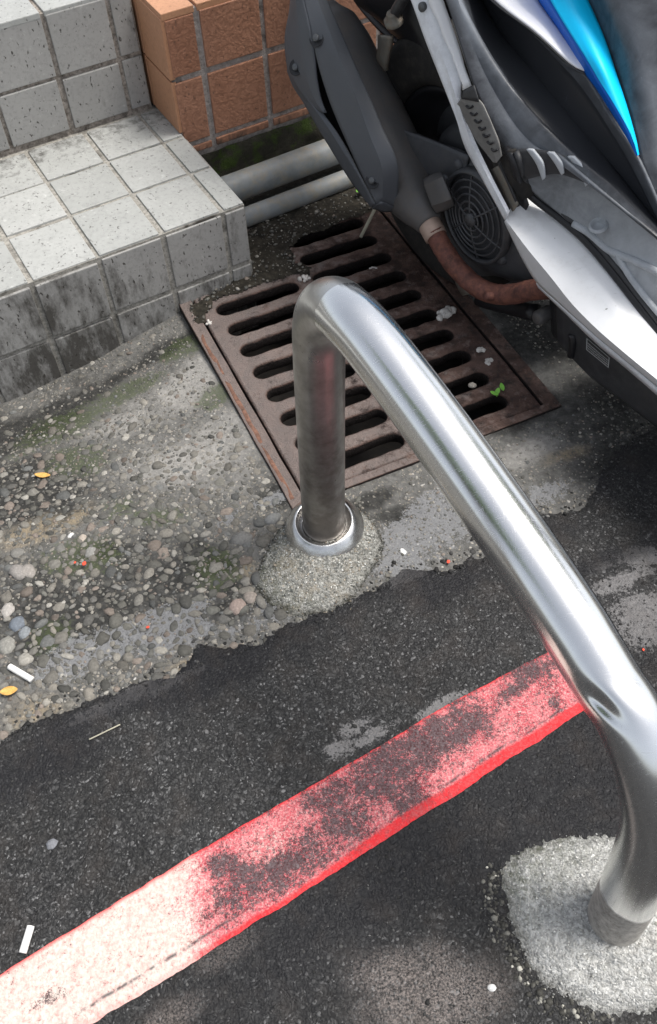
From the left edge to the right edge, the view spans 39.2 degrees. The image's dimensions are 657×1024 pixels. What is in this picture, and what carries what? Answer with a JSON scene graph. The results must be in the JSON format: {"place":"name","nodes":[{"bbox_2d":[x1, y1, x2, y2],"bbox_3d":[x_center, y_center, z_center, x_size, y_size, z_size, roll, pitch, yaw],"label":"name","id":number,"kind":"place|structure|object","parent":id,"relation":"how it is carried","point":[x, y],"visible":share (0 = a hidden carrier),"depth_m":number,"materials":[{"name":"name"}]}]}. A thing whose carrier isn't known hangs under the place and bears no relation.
{"place":"outdoors","nodes":[
{"label":"outdoors","id":0,"kind":"place"},
{"bbox_2d":[0,333,364,739],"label":"embedded gravel","id":1,"kind":"structure","parent":0,"point":[115,620],"depth_m":1.33,"materials":[{"name":"grey gravel"}]},
{"bbox_2d":[0,636,14,653],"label":"pebble","id":2,"kind":"object","parent":1,"relation":"on","point":[7,644],"visible":1,"depth_m":1.25,"materials":[{"name":"beige stone"}]},
{"bbox_2d":[1,602,14,617],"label":"pebble","id":3,"kind":"object","parent":1,"relation":"on","point":[7,609],"visible":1,"depth_m":1.28,"materials":[{"name":"beige stone"}]},
{"bbox_2d":[0,686,16,694],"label":"dry leaf","id":4,"kind":"object","parent":1,"relation":"on","point":[8,690],"visible":1,"depth_m":1.21,"materials":[{"name":"yellow plant"}]},
{"bbox_2d":[8,616,24,631],"bbox_3d":[-0.429,0.156,1.274,0.022,0.013,0.026,-3,53,0],"label":"pebble","id":5,"kind":"object","parent":1,"relation":"on","point":[17,623],"visible":1,"depth_m":1.27,"materials":[{"name":"grey stone"}]},
{"bbox_2d":[9,564,25,579],"bbox_3d":[-0.445,0.087,1.327,0.029,0.017,0.030,-3,53,0],"label":"pebble","id":6,"kind":"object","parent":1,"relation":"on","point":[15,570],"visible":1,"depth_m":1.32,"materials":[{"name":"grey stone"}]},
{"bbox_2d":[7,664,33,682],"bbox_3d":[-0.408,0.213,1.223,0.040,0.008,0.009,24,58,19],"label":"cigarette butt","id":7,"kind":"object","parent":1,"relation":"on","point":[20,673],"visible":1,"depth_m":1.22,"materials":[{"name":"white paper"}]},
{"bbox_2d":[18,626,30,639],"bbox_3d":[-0.416,0.166,1.266,0.016,0.012,0.021,-3,53,0],"label":"pebble","id":8,"kind":"object","parent":1,"relation":"on","point":[24,632],"visible":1,"depth_m":1.26,"materials":[{"name":"grey stone"}]},
{"bbox_2d":[21,564,34,577],"bbox_3d":[-0.433,0.087,1.328,0.026,0.016,0.027,-3,53,0],"label":"pebble","id":9,"kind":"object","parent":1,"relation":"on","point":[28,570],"visible":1,"depth_m":1.32,"materials":[{"name":"beige stone"}]},
{"bbox_2d":[34,472,49,477],"bbox_3d":[-0.451,-0.058,1.456,0.026,0.003,0.010,-3,53,0],"label":"dry leaf","id":10,"kind":"object","parent":1,"relation":"on","point":[42,474],"visible":1,"depth_m":1.46,"materials":[{"name":"yellow plant"}]},
{"bbox_2d":[78,534,86,540],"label":"pebble","id":11,"kind":"object","parent":1,"relation":"on","point":[82,537],"visible":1,"depth_m":1.36,"materials":[{"name":"beige stone"}]},
{"bbox_2d":[85,547,95,556],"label":"pebble","id":12,"kind":"object","parent":1,"relation":"on","point":[89,551],"visible":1,"depth_m":1.34,"materials":[{"name":"grey stone"}]},
{"bbox_2d":[229,598,245,614],"bbox_3d":[-0.127,0.132,1.280,0.026,0.015,0.023,-34,59,-21],"label":"pebble","id":13,"kind":"object","parent":1,"relation":"on","point":[236,606],"visible":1,"depth_m":1.27,"materials":[{"name":"beige stone"}]},
{"bbox_2d":[231,531,252,544],"bbox_3d":[-0.127,0.040,1.349,0.036,0.018,0.025,-3,53,0],"label":"pebble","id":14,"kind":"object","parent":1,"relation":"on","point":[241,538],"visible":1,"depth_m":1.34,"materials":[{"name":"grey stone"}]},
{"bbox_2d":[244,592,256,603],"bbox_3d":[-0.109,0.120,1.288,0.020,0.012,0.021,-3,53,0],"label":"pebble","id":15,"kind":"object","parent":1,"relation":"on","point":[249,597],"visible":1,"depth_m":1.28,"materials":[{"name":"beige stone"}]},
{"bbox_2d":[264,513,281,524],"bbox_3d":[-0.083,0.010,1.368,0.022,0.017,0.026,24,58,19],"label":"pebble","id":16,"kind":"object","parent":1,"relation":"on","point":[272,519],"visible":1,"depth_m":1.36,"materials":[{"name":"grey stone"}]},
{"bbox_2d":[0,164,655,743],"bbox_3d":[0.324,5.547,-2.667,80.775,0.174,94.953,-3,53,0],"label":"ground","id":17,"kind":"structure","parent":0,"point":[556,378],"depth_m":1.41,"materials":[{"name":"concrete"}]},
{"bbox_2d":[0,104,258,404],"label":"tiled step","id":18,"kind":"object","parent":17,"relation":"on","point":[115,234],"visible":0.91,"depth_m":1.59,"materials":[{"name":"grey tile"}]},
{"bbox_2d":[0,0,151,157],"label":"step","id":19,"kind":"object","parent":18,"relation":"on","point":[69,67],"visible":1,"depth_m":1.63,"materials":[{"name":"tile"}]},
{"bbox_2d":[131,0,393,176],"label":"tiled pier","id":20,"kind":"structure","parent":17,"relation":"on","point":[225,98],"depth_m":1.68,"materials":[{"name":"tile"}]},
{"bbox_2d":[190,187,373,323],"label":"packed soil","id":21,"kind":"structure","parent":17,"relation":"on","point":[201,308],"depth_m":1.76,"materials":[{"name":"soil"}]},
{"bbox_2d":[221,139,338,200],"bbox_3d":[0.243,-0.833,1.913,1.092,0.062,0.056,-26,57,-16],"label":"drain pipe","id":22,"kind":"object","parent":21,"relation":"on","point":[276,171],"visible":0.2,"depth_m":1.78,"materials":[{"name":"grey paint"}]},
{"bbox_2d":[244,170,353,226],"bbox_3d":[0.270,-0.776,1.912,1.092,0.041,0.039,-26,57,-16],"label":"drain pipe","id":23,"kind":"object","parent":17,"relation":"on","point":[294,198],"visible":0.22,"depth_m":1.79,"materials":[{"name":"grey paint"}]},
{"bbox_2d":[257,510,383,616],"bbox_3d":[-0.013,0.058,1.313,0.158,0.041,0.206,25,58,19],"label":"mortar footing","id":24,"kind":"object","parent":17,"relation":"on","point":[285,572],"visible":0.5,"depth_m":1.29,"materials":[{"name":"grey concrete"}]},
{"bbox_2d":[256,509,387,619],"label":"mortar grains","id":25,"kind":"object","parent":24,"relation":"on","point":[335,559],"visible":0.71,"depth_m":1.29},
{"bbox_2d":[285,276,656,946],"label":"steel hoop barrier","id":26,"kind":"object","parent":24,"relation":"on","point":[337,321],"visible":1,"depth_m":0.83,"materials":[{"name":"silver metal"}]},
{"bbox_2d":[0,422,649,749],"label":"asphalt crumbs","id":27,"kind":"object","parent":17,"relation":"on","point":[393,562],"visible":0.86,"depth_m":1.29,"materials":[{"name":"black asphalt"}]},
{"bbox_2d":[179,210,561,508],"bbox_3d":[0.025,-0.274,1.675,0.473,0.175,0.657,-21,55,-13],"label":"drain grate","id":28,"kind":"object","parent":17,"relation":"on","point":[253,369],"visible":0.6,"depth_m":1.59,"materials":[{"name":"metal"}]},
{"bbox_2d":[297,274,310,281],"bbox_3d":[-0.045,-0.426,1.683,0.025,0.012,0.016,-3,53,0],"label":"mortar lump","id":29,"kind":"object","parent":28,"relation":"on","point":[305,278],"visible":1,"depth_m":1.68,"materials":[{"name":"grey concrete"}]},
{"bbox_2d":[359,209,375,237],"bbox_3d":[0.081,-0.564,1.763,0.006,0.037,0.092,21,57,17],"label":"twig","id":30,"kind":"object","parent":28,"relation":"on","point":[367,223],"visible":0.63,"depth_m":1.76,"materials":[{"name":"wood"}]},
{"bbox_2d":[436,305,455,320],"bbox_3d":[0.204,-0.348,1.613,0.043,0.022,0.026,-30,58,-18],"label":"mortar lump","id":31,"kind":"object","parent":28,"relation":"on","point":[447,311],"visible":1,"depth_m":1.61,"materials":[{"name":"grey concrete"}]},
{"bbox_2d":[468,382,476,387],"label":"pebble","id":32,"kind":"object","parent":28,"relation":"on","point":[472,385],"visible":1,"depth_m":1.51,"materials":[{"name":"beige stone"}]},
{"bbox_2d":[476,347,485,352],"bbox_3d":[0.258,-0.275,1.562,0.017,0.012,0.013,-3,53,0],"label":"mortar lump","id":33,"kind":"object","parent":28,"relation":"on","point":[480,349],"visible":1,"depth_m":1.56,"materials":[{"name":"grey concrete"}]},
{"bbox_2d":[485,358,493,365],"bbox_3d":[0.267,-0.252,1.545,0.014,0.009,0.017,29,59,21],"label":"mortar lump","id":34,"kind":"object","parent":28,"relation":"on","point":[488,361],"visible":1,"depth_m":1.54,"materials":[{"name":"grey concrete"}]},
{"bbox_2d":[490,383,504,396],"bbox_3d":[0.277,-0.189,1.514,0.016,0.043,0.034,28,59,21],"label":"sprout","id":35,"kind":"object","parent":28,"relation":"on","point":[496,392],"visible":0.94,"depth_m":1.50,"materials":[{"name":"green plant"}]},
{"bbox_2d":[284,0,656,427],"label":"scooter","id":36,"kind":"object","parent":17,"relation":"on","point":[484,152],"visible":1,"depth_m":1.30,"materials":[{"name":"black plastic"}]},
{"bbox_2d":[0,428,656,1023],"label":"road","id":37,"kind":"structure","parent":0,"point":[398,626],"depth_m":1.11,"materials":[{"name":"black asphalt"}]},
{"bbox_2d":[19,925,33,953],"bbox_3d":[-0.333,0.471,1.019,0.009,0.009,0.028,5,54,6],"label":"cigarette butt","id":38,"kind":"object","parent":37,"relation":"on","point":[26,940],"visible":1,"depth_m":1.02,"materials":[{"name":"white paper"}]},
{"bbox_2d":[46,838,57,849],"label":"pebble","id":39,"kind":"object","parent":37,"relation":"on","point":[51,843],"visible":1,"depth_m":1.08,"materials":[{"name":"grey stone"}]},
{"bbox_2d":[89,724,119,739],"bbox_3d":[-0.283,0.278,1.167,0.042,0.003,0.002,-25,56,-16],"label":"twig","id":40,"kind":"object","parent":37,"relation":"on","point":[104,731],"visible":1,"depth_m":1.17,"materials":[{"name":"wood"}]},
{"bbox_2d":[0,653,582,1023],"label":"painted line","id":41,"kind":"object","parent":37,"relation":"on","point":[183,914],"visible":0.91,"depth_m":1.07,"materials":[{"name":"red paint"}]},
{"bbox_2d":[487,984,495,991],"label":"pebble","id":42,"kind":"object","parent":37,"relation":"on","point":[491,987],"visible":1,"depth_m":0.98,"materials":[{"name":"white stone"}]},
{"bbox_2d":[472,862,613,1023],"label":"gravel","id":43,"kind":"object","parent":37,"relation":"on","point":[547,1004],"visible":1,"depth_m":0.99,"materials":[{"name":"grey gravel"}]},
{"bbox_2d":[500,834,656,1016],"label":"mortar footing","id":44,"kind":"object","parent":37,"relation":"on","point":[580,886],"visible":0.64,"depth_m":1.00,"materials":[{"name":"grey concrete"}]},
{"bbox_2d":[500,833,656,1014],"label":"mortar grains","id":45,"kind":"object","parent":44,"relation":"on","point":[580,929],"visible":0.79,"depth_m":1.00}
]}

